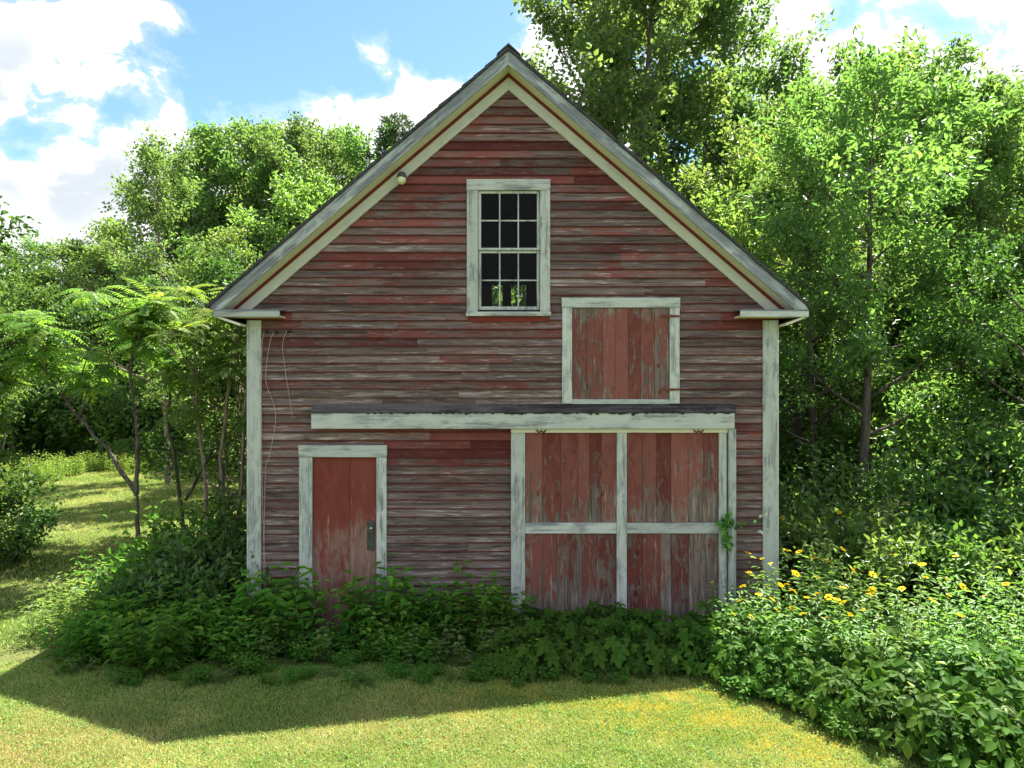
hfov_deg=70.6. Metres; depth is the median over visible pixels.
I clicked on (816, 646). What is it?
creeper plant
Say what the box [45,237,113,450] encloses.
broadleaf tree
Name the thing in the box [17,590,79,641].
narrow leaved weed
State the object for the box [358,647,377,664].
leafy weed
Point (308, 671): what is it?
weed
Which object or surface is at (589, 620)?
creeper plant
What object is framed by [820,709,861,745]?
leafy weed
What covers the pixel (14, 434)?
edge tree
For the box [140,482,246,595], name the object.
leafy shrub
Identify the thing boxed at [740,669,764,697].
leafy weed
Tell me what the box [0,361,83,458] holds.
woodland shrub
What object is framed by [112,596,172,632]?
leafy weed
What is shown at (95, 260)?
broadleaf tree
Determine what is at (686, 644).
creeper plant
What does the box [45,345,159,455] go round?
woodland shrub
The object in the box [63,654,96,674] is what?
weed
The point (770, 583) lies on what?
yellow flower
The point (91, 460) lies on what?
tall weed
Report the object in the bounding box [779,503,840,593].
undergrowth shrub
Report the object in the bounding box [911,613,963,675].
yellow flower
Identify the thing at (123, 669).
weed
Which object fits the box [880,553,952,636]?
yellow flower
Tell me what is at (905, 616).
yellow flower
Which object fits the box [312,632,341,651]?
leafy weed
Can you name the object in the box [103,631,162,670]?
leafy weed
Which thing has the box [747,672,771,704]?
leafy weed
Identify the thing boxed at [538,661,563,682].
weed
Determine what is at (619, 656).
creeper plant
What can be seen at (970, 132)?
broadleaf tree
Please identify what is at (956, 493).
woodland shrub
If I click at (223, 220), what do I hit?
broadleaf tree
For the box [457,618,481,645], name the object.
leafy weed
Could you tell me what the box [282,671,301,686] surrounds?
weed
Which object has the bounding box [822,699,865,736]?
leafy weed
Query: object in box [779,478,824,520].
undergrowth shrub
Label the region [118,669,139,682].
weed
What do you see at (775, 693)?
creeper plant
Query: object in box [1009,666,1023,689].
creeper plant
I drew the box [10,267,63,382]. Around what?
broadleaf tree
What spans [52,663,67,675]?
weed
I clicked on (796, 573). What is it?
yellow flower
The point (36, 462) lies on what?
tall weed
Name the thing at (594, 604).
creeper plant
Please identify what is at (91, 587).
leafy weed
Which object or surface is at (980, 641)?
pale weed
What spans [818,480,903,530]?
undergrowth shrub
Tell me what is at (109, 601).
leafy weed
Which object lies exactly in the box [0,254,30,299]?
edge tree
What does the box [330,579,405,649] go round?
broad leaved weed
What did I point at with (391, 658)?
leafy weed
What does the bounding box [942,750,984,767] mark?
leafy weed
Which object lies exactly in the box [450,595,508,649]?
pale weed
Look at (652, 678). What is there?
weed
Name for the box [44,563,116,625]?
narrow leaved weed
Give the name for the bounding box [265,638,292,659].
leafy weed
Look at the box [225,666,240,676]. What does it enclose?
weed
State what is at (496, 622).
pale weed
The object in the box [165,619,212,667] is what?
leafy weed
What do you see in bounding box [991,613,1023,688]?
yellow flower
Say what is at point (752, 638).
creeper plant
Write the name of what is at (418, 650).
leafy weed
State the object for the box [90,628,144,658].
leafy weed
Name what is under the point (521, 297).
broadleaf tree
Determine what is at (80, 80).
sky
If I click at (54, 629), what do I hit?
narrow leaved weed
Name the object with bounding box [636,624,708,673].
creeper plant
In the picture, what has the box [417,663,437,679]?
leafy weed
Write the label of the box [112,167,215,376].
broadleaf tree
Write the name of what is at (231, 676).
weed
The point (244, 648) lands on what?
leafy weed
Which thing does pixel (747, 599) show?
yellow flower
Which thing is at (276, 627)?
pale weed
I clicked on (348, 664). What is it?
leafy weed
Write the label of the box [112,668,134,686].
weed
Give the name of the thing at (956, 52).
ash tree
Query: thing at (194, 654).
leafy weed
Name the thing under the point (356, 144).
broadleaf tree
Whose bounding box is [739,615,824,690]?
creeper plant
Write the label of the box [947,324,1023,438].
edge tree
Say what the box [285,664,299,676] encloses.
weed
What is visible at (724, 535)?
vine sprig
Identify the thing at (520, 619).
pale weed
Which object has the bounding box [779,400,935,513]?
woodland shrub
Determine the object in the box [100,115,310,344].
broadleaf tree
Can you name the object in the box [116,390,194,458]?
woodland shrub
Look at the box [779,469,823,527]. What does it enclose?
undergrowth shrub
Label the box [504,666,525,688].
weed
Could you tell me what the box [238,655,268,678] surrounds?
leafy weed
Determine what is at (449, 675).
weed
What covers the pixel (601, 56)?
maple tree
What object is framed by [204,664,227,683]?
weed
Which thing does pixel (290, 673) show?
weed
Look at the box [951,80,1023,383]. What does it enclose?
broadleaf tree
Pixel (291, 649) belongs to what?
leafy weed
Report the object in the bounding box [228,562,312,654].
broad leaved weed
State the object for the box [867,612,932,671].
yellow flower
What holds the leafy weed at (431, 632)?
on the ground at (14, 653)
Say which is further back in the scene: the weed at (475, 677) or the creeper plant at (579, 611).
the creeper plant at (579, 611)
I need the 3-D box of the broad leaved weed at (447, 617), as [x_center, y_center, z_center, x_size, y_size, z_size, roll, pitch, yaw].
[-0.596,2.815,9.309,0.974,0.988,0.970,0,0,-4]
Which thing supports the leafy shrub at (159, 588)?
on the ground at (14, 653)
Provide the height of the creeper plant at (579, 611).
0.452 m
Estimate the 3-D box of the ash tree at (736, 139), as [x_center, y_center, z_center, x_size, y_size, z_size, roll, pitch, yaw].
[6.590,-2.166,20.408,6.450,10.941,6.298,0,0,41]
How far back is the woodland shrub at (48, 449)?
31.33 m
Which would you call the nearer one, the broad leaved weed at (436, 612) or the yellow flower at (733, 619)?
the yellow flower at (733, 619)
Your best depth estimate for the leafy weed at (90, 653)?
8.50 m
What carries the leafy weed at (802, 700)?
on the ground at (14, 653)
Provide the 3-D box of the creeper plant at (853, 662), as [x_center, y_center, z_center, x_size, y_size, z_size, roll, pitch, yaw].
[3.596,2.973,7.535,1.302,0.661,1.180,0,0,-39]
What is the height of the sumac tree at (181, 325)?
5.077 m
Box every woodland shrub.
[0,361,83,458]
[2,358,128,456]
[4,355,117,457]
[17,373,106,455]
[18,362,133,458]
[27,354,178,458]
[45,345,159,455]
[56,364,187,455]
[101,367,246,450]
[108,358,185,452]
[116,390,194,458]
[149,408,241,449]
[779,398,880,497]
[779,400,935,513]
[779,410,1013,525]
[784,385,1022,496]
[785,398,970,485]
[791,389,1023,497]
[802,412,1023,528]
[839,401,1023,514]
[843,436,1023,562]
[874,413,1023,540]
[883,383,1023,498]
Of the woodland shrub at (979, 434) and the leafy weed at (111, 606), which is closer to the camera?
the leafy weed at (111, 606)
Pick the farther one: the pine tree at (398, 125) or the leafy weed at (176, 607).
the pine tree at (398, 125)
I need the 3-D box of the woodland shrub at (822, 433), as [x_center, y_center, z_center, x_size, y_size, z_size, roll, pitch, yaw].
[8.051,1.811,15.701,4.005,3.090,4.827,0,0,-6]
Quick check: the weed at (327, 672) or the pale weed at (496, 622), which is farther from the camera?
the pale weed at (496, 622)
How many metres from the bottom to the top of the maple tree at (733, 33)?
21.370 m
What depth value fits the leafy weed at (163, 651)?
8.48 m
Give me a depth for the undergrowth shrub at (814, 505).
11.54 m
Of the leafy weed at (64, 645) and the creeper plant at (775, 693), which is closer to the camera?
the creeper plant at (775, 693)
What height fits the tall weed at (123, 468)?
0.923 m
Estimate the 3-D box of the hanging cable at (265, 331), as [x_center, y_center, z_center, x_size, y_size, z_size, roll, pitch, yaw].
[-3.305,1.090,9.661,0.087,3.618,0.052,0,0,0]
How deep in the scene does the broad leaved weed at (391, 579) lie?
9.10 m
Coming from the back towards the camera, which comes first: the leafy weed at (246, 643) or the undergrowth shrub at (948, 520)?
the undergrowth shrub at (948, 520)
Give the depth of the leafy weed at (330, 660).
8.56 m
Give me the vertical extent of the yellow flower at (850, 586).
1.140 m
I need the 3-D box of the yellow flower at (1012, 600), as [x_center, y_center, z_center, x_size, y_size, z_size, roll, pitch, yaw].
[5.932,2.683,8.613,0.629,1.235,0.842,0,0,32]
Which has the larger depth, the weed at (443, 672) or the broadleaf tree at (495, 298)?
the broadleaf tree at (495, 298)
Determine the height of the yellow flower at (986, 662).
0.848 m
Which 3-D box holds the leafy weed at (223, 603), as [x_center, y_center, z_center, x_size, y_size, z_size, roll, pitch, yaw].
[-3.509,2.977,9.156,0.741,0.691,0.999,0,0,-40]
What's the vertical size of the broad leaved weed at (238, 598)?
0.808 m
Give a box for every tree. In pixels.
[0,196,114,518]
[0,235,71,448]
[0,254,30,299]
[0,273,18,364]
[0,281,24,440]
[0,285,193,556]
[0,329,70,455]
[0,340,64,463]
[4,281,89,455]
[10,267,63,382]
[19,215,163,396]
[22,211,146,383]
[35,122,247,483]
[42,238,121,453]
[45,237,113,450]
[89,319,147,453]
[90,238,246,511]
[93,315,246,526]
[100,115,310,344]
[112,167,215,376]
[122,276,246,528]
[124,121,264,348]
[128,275,246,530]
[162,354,241,448]
[167,219,261,479]
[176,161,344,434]
[187,118,306,259]
[238,117,366,227]
[239,110,361,268]
[267,118,397,220]
[324,142,371,187]
[365,112,414,161]
[492,285,525,306]
[493,286,525,306]
[510,0,702,305]
[556,0,801,228]
[624,0,887,251]
[629,59,782,186]
[671,102,835,442]
[690,112,955,484]
[725,124,930,494]
[737,24,1022,502]
[755,41,1007,396]
[769,262,843,468]
[778,83,923,401]
[779,262,932,473]
[810,31,1023,379]
[816,242,989,413]
[818,42,985,271]
[824,285,934,469]
[855,78,1023,414]
[886,276,1023,450]
[894,197,1023,501]
[908,207,1023,439]
[929,122,1003,379]
[941,145,1023,421]
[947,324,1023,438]
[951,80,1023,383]
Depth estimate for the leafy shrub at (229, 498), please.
12.00 m
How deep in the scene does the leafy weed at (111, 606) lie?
8.99 m
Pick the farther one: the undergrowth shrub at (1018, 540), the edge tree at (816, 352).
the edge tree at (816, 352)
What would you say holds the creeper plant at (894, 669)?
on the ground at (14, 653)
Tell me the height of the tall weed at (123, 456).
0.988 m
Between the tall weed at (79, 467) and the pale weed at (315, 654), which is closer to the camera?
the pale weed at (315, 654)
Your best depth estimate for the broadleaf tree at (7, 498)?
12.95 m
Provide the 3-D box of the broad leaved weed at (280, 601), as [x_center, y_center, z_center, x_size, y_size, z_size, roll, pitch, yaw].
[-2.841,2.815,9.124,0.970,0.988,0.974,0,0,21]
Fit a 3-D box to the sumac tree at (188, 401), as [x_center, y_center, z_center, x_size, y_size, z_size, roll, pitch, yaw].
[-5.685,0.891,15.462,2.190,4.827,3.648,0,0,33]
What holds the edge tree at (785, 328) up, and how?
on the ground at (14, 653)
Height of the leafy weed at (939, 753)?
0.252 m
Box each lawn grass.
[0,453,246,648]
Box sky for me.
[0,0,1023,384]
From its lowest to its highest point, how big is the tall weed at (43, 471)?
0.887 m
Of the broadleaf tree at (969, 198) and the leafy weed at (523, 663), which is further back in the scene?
the broadleaf tree at (969, 198)
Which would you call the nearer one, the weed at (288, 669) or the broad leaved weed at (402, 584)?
the weed at (288, 669)
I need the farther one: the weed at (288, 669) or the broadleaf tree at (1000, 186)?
the broadleaf tree at (1000, 186)
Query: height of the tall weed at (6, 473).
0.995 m
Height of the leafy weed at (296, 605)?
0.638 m
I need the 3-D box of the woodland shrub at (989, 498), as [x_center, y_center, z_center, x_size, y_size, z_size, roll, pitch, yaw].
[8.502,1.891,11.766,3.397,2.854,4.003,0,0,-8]
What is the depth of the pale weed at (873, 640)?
7.81 m
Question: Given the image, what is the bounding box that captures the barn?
[206,43,810,629]
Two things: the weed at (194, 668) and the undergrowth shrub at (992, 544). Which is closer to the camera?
the weed at (194, 668)
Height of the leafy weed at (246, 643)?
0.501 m
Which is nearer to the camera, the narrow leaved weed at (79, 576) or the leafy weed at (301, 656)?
the leafy weed at (301, 656)
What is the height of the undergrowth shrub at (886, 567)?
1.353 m
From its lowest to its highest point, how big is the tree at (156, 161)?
11.847 m
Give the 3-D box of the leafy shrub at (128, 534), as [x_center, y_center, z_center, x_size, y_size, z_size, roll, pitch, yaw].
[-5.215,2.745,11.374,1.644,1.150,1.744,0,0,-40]
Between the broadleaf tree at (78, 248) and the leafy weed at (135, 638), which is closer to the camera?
the leafy weed at (135, 638)
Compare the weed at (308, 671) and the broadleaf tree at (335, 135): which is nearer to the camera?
the weed at (308, 671)
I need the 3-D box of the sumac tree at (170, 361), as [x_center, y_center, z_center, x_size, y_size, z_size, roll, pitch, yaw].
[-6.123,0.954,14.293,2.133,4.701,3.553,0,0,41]
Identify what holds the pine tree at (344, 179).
on the ground at (14, 653)
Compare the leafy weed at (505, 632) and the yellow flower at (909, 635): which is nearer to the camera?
the yellow flower at (909, 635)
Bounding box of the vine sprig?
[715,511,767,561]
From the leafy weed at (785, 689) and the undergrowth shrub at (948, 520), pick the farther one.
the undergrowth shrub at (948, 520)
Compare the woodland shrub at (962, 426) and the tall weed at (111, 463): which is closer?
the woodland shrub at (962, 426)
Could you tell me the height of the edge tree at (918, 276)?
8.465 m
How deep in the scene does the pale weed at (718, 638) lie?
8.27 m
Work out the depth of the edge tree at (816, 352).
17.28 m
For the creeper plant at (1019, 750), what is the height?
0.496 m
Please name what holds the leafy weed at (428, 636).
on the ground at (14, 653)
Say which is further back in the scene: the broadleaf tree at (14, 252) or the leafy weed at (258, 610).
the broadleaf tree at (14, 252)
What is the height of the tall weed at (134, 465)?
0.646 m
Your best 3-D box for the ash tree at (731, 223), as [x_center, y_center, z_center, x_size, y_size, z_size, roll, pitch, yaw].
[6.548,-1.581,16.751,5.624,9.768,5.758,0,0,17]
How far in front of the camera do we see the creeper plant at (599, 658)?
8.23 m
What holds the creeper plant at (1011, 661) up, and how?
on the ground at (14, 653)
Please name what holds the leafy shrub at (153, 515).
on the ground at (14, 653)
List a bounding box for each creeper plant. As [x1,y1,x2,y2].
[473,630,552,679]
[484,625,574,681]
[508,604,567,634]
[521,621,586,669]
[533,609,588,638]
[545,613,610,661]
[552,626,628,680]
[568,607,622,638]
[572,600,651,641]
[581,617,664,679]
[607,608,663,648]
[626,626,687,675]
[627,608,680,642]
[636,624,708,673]
[658,621,703,661]
[663,617,718,676]
[680,596,761,662]
[683,629,756,688]
[691,611,715,618]
[707,603,796,674]
[716,636,785,697]
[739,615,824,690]
[747,651,822,706]
[766,619,870,691]
[780,654,864,729]
[806,633,894,699]
[822,673,906,741]
[835,645,946,720]
[854,678,978,767]
[870,626,938,680]
[889,660,989,735]
[901,689,1023,767]
[906,635,991,691]
[935,640,1023,705]
[940,670,1023,766]
[975,722,1023,767]
[1002,681,1023,766]
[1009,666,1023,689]
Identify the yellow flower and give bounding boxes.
[701,581,759,633]
[716,600,766,650]
[722,571,783,627]
[740,549,792,618]
[755,591,797,655]
[759,562,826,620]
[766,570,836,636]
[778,596,844,657]
[779,516,805,595]
[793,546,846,633]
[805,575,876,646]
[815,559,885,638]
[821,593,873,667]
[835,508,873,531]
[837,608,904,662]
[844,571,916,647]
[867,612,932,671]
[873,576,928,656]
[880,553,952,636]
[890,586,963,655]
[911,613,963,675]
[917,578,990,659]
[929,555,1001,644]
[938,624,1014,682]
[954,582,1010,672]
[972,595,1023,674]
[979,564,1023,655]
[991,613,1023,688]
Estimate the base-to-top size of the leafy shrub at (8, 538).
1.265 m
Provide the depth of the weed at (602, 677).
7.96 m
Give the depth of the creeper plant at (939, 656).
7.12 m
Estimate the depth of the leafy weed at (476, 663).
8.29 m
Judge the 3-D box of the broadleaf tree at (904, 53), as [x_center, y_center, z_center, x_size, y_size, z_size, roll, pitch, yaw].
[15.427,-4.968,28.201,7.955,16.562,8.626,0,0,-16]
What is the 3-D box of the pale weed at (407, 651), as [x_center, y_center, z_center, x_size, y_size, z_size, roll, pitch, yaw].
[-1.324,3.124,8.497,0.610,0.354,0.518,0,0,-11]
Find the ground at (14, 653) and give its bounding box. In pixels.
[0,409,1023,767]
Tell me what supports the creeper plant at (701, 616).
on the ground at (14, 653)
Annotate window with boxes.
[466,179,550,321]
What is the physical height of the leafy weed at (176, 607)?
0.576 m
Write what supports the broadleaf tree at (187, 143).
on the ground at (14, 653)
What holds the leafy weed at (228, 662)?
on the ground at (14, 653)
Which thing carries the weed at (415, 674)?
on the ground at (14, 653)
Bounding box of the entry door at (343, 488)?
[298,445,386,628]
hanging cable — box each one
[261,330,267,586]
[263,331,277,572]
[282,329,291,411]
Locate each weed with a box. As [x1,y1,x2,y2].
[0,454,35,481]
[10,449,54,476]
[13,464,32,481]
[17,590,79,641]
[26,579,86,638]
[27,585,99,641]
[29,461,52,480]
[31,456,67,481]
[34,570,88,624]
[38,600,88,655]
[38,611,105,663]
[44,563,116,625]
[48,451,85,475]
[49,456,69,475]
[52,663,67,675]
[54,608,110,635]
[56,563,132,623]
[59,652,88,673]
[62,554,110,606]
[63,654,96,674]
[64,458,85,474]
[67,601,140,662]
[68,616,130,663]
[69,556,121,601]
[70,577,128,624]
[72,450,99,470]
[74,591,151,648]
[81,450,106,471]
[88,553,142,592]
[89,454,113,471]
[90,589,176,634]
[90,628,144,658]
[98,609,161,676]
[99,595,149,621]
[102,456,120,469]
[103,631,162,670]
[104,620,163,667]
[105,453,134,474]
[106,608,193,674]
[106,662,136,682]
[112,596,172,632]
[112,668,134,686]
[114,667,136,684]
[117,446,145,467]
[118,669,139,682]
[123,674,143,687]
[127,458,148,473]
[131,664,152,679]
[139,589,226,659]
[140,446,163,469]
[140,601,185,632]
[142,638,188,662]
[158,653,184,677]
[159,580,234,631]
[164,613,223,662]
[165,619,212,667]
[166,671,182,681]
[171,441,194,465]
[179,666,211,688]
[182,595,249,646]
[182,604,249,660]
[187,662,214,683]
[188,665,200,674]
[198,663,215,675]
[200,618,260,670]
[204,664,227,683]
[208,594,269,643]
[214,618,259,650]
[217,666,235,681]
[218,643,243,665]
[220,577,284,644]
[223,646,252,669]
[225,637,266,658]
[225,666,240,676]
[226,658,252,673]
[227,615,286,661]
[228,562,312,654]
[228,651,264,676]
[229,600,274,652]
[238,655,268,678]
[243,589,291,645]
[249,629,294,664]
[250,565,329,658]
[251,585,301,633]
[254,597,306,648]
[256,659,276,673]
[257,666,279,686]
[263,589,325,657]
[265,587,314,641]
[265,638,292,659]
[281,668,297,680]
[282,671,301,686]
[285,636,314,659]
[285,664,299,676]
[289,621,335,660]
[290,640,324,663]
[295,660,319,679]
[298,669,311,681]
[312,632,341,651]
[313,621,360,659]
[322,666,338,678]
[324,651,341,664]
[327,622,355,653]
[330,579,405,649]
[332,646,358,668]
[334,552,416,640]
[338,644,351,657]
[342,665,357,674]
[343,671,363,683]
[346,651,364,665]
[348,666,376,686]
[353,615,387,646]
[357,632,382,660]
[358,622,415,657]
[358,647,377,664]
[360,587,409,644]
[364,566,443,640]
[373,632,422,666]
[374,644,401,667]
[376,635,417,661]
[377,608,410,647]
[378,612,427,650]
[381,597,436,634]
[384,658,403,674]
[387,661,411,679]
[399,623,435,652]
[400,629,438,663]
[408,593,455,638]
[409,627,460,665]
[411,669,433,686]
[412,639,442,666]
[414,623,440,645]
[416,662,428,675]
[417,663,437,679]
[422,583,478,645]
[425,659,446,676]
[428,559,502,648]
[432,603,477,648]
[435,668,446,676]
[438,631,458,648]
[439,645,452,661]
[445,585,517,641]
[445,669,462,679]
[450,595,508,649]
[451,628,501,665]
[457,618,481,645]
[464,663,486,683]
[465,662,490,683]
[469,628,494,651]
[469,655,485,669]
[479,577,536,634]
[479,599,513,639]
[485,664,502,680]
[496,645,530,670]
[499,628,535,641]
[502,615,543,638]
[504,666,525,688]
[510,638,538,665]
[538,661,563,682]
[575,668,596,684]
[597,670,612,684]
[611,671,630,685]
[635,664,658,680]
[639,666,658,680]
[667,665,686,678]
[707,666,725,686]
[708,611,772,644]
[719,676,752,702]
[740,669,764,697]
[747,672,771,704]
[750,676,786,699]
[775,683,812,709]
[789,623,850,663]
[801,688,836,717]
[806,694,843,728]
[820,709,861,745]
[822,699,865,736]
[843,629,903,660]
[891,655,964,717]
[936,742,982,766]
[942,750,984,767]
[962,648,1023,693]
[970,639,1018,688]
[993,697,1022,736]
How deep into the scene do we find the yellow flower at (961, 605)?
9.21 m
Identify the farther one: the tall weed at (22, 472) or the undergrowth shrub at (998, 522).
the tall weed at (22, 472)
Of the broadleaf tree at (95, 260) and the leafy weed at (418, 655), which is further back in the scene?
the broadleaf tree at (95, 260)
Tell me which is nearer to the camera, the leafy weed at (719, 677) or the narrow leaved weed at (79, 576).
the leafy weed at (719, 677)
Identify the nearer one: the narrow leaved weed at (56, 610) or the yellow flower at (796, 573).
the yellow flower at (796, 573)
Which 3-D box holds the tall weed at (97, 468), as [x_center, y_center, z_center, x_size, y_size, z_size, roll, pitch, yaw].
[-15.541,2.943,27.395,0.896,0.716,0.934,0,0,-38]
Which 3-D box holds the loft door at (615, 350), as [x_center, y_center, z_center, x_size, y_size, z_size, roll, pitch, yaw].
[1.456,-0.443,9.679,1.584,1.423,0.064,0,0,0]
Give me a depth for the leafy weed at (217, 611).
8.76 m
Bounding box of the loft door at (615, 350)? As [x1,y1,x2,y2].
[562,298,679,403]
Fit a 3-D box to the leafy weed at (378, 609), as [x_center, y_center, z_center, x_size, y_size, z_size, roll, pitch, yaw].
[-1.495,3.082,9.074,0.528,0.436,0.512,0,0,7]
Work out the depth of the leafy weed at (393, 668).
8.24 m
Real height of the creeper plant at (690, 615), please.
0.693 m
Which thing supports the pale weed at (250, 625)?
on the ground at (14, 653)
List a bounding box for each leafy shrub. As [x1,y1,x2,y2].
[0,481,66,562]
[0,499,39,569]
[72,514,202,599]
[86,545,151,584]
[87,531,223,615]
[92,541,246,615]
[105,489,246,584]
[118,519,254,616]
[126,518,233,561]
[136,527,271,611]
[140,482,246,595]
[182,480,246,549]
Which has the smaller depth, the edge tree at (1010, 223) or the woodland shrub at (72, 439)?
the edge tree at (1010, 223)
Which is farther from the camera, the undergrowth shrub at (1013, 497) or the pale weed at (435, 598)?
the undergrowth shrub at (1013, 497)
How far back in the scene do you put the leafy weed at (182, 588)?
9.25 m
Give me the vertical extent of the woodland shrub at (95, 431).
4.888 m
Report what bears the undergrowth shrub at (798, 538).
on the ground at (14, 653)
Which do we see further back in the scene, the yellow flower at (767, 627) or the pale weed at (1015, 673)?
the yellow flower at (767, 627)
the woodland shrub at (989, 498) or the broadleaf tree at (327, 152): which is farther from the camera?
the broadleaf tree at (327, 152)
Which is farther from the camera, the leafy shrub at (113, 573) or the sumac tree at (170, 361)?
the sumac tree at (170, 361)
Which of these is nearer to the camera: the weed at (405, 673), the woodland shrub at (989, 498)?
the weed at (405, 673)
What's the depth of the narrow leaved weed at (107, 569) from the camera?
10.35 m
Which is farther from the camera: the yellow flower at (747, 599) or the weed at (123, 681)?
the yellow flower at (747, 599)
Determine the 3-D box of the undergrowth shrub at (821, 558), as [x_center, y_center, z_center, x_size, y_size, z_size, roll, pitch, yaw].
[4.482,2.581,10.183,1.948,1.500,2.341,0,0,-25]
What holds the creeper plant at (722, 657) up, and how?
on the ground at (14, 653)
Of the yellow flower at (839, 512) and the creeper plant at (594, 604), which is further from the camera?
the yellow flower at (839, 512)
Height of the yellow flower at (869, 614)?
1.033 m
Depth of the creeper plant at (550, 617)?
9.24 m
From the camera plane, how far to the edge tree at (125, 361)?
33.32 m
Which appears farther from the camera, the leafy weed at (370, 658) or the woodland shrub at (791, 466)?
the woodland shrub at (791, 466)
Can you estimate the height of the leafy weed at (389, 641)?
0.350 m
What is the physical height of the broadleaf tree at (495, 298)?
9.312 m
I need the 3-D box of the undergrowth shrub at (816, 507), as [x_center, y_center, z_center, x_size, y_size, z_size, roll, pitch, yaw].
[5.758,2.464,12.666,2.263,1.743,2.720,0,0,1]
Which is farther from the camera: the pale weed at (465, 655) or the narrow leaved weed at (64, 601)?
the narrow leaved weed at (64, 601)
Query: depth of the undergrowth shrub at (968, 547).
10.40 m
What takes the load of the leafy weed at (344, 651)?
on the ground at (14, 653)
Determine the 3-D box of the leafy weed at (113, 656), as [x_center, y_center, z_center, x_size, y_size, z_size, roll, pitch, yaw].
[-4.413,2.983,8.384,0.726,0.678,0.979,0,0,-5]
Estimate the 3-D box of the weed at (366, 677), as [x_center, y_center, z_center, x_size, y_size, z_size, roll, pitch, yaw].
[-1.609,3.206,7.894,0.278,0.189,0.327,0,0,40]
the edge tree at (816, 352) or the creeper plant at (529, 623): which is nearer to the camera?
the creeper plant at (529, 623)
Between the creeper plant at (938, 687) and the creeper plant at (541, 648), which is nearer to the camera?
the creeper plant at (938, 687)
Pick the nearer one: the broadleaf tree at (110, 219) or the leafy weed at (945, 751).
the leafy weed at (945, 751)
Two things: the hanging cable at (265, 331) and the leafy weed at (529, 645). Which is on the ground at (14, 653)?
the leafy weed at (529, 645)
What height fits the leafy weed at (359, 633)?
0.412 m
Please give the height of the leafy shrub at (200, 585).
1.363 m
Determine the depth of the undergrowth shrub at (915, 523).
11.09 m
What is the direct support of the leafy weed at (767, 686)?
on the ground at (14, 653)
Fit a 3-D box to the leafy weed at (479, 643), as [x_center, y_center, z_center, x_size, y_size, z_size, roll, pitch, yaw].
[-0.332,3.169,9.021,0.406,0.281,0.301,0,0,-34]
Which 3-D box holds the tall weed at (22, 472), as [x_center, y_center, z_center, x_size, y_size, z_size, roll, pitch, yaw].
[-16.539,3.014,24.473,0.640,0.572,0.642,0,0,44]
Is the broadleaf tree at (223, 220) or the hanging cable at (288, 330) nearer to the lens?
the hanging cable at (288, 330)
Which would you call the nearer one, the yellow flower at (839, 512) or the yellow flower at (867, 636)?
the yellow flower at (867, 636)
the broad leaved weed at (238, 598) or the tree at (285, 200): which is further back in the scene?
the tree at (285, 200)
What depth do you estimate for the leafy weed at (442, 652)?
8.67 m
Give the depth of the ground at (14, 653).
7.31 m
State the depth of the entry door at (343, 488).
9.70 m
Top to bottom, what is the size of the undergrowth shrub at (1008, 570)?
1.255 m
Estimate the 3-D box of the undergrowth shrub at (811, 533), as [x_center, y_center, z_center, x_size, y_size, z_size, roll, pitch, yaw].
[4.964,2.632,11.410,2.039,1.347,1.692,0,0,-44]
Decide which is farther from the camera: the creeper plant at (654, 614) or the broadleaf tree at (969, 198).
the broadleaf tree at (969, 198)
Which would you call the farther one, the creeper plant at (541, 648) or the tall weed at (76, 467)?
the tall weed at (76, 467)
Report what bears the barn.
on the ground at (14, 653)
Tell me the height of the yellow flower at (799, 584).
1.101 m
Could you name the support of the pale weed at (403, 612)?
on the ground at (14, 653)
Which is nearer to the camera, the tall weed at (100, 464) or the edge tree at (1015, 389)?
the edge tree at (1015, 389)
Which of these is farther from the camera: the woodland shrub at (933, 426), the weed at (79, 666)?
the woodland shrub at (933, 426)
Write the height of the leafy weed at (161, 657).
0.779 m
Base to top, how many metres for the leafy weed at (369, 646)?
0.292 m
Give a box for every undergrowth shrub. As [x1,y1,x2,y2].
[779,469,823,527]
[779,475,911,537]
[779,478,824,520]
[779,483,943,608]
[779,488,874,562]
[779,489,936,551]
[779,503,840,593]
[779,515,937,624]
[780,489,916,563]
[783,501,861,555]
[789,478,829,506]
[794,519,923,615]
[817,491,889,523]
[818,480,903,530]
[873,493,974,591]
[873,507,943,588]
[876,509,1021,611]
[914,484,1023,532]
[936,534,1023,624]
[937,503,1022,558]
[943,527,1023,626]
[951,485,1023,568]
[962,504,1023,578]
[979,535,1023,583]
[985,500,1023,584]
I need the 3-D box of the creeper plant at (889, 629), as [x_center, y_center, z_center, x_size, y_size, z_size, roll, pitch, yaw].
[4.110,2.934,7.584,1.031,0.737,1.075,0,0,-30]
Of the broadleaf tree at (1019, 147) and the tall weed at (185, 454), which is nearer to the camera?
the broadleaf tree at (1019, 147)
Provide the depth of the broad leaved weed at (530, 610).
9.26 m
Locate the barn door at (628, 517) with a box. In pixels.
[511,429,727,623]
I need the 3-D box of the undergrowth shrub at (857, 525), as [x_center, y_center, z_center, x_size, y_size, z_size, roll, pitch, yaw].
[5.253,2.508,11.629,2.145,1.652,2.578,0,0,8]
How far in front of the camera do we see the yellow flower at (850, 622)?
7.76 m
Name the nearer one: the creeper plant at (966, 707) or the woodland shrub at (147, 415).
the creeper plant at (966, 707)
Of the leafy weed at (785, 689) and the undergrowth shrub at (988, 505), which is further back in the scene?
the undergrowth shrub at (988, 505)
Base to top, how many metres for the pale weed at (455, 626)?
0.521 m
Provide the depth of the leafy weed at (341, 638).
8.89 m
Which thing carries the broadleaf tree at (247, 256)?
on the ground at (14, 653)
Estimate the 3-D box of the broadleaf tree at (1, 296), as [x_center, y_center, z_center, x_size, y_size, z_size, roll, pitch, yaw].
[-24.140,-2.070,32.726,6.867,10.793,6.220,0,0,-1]

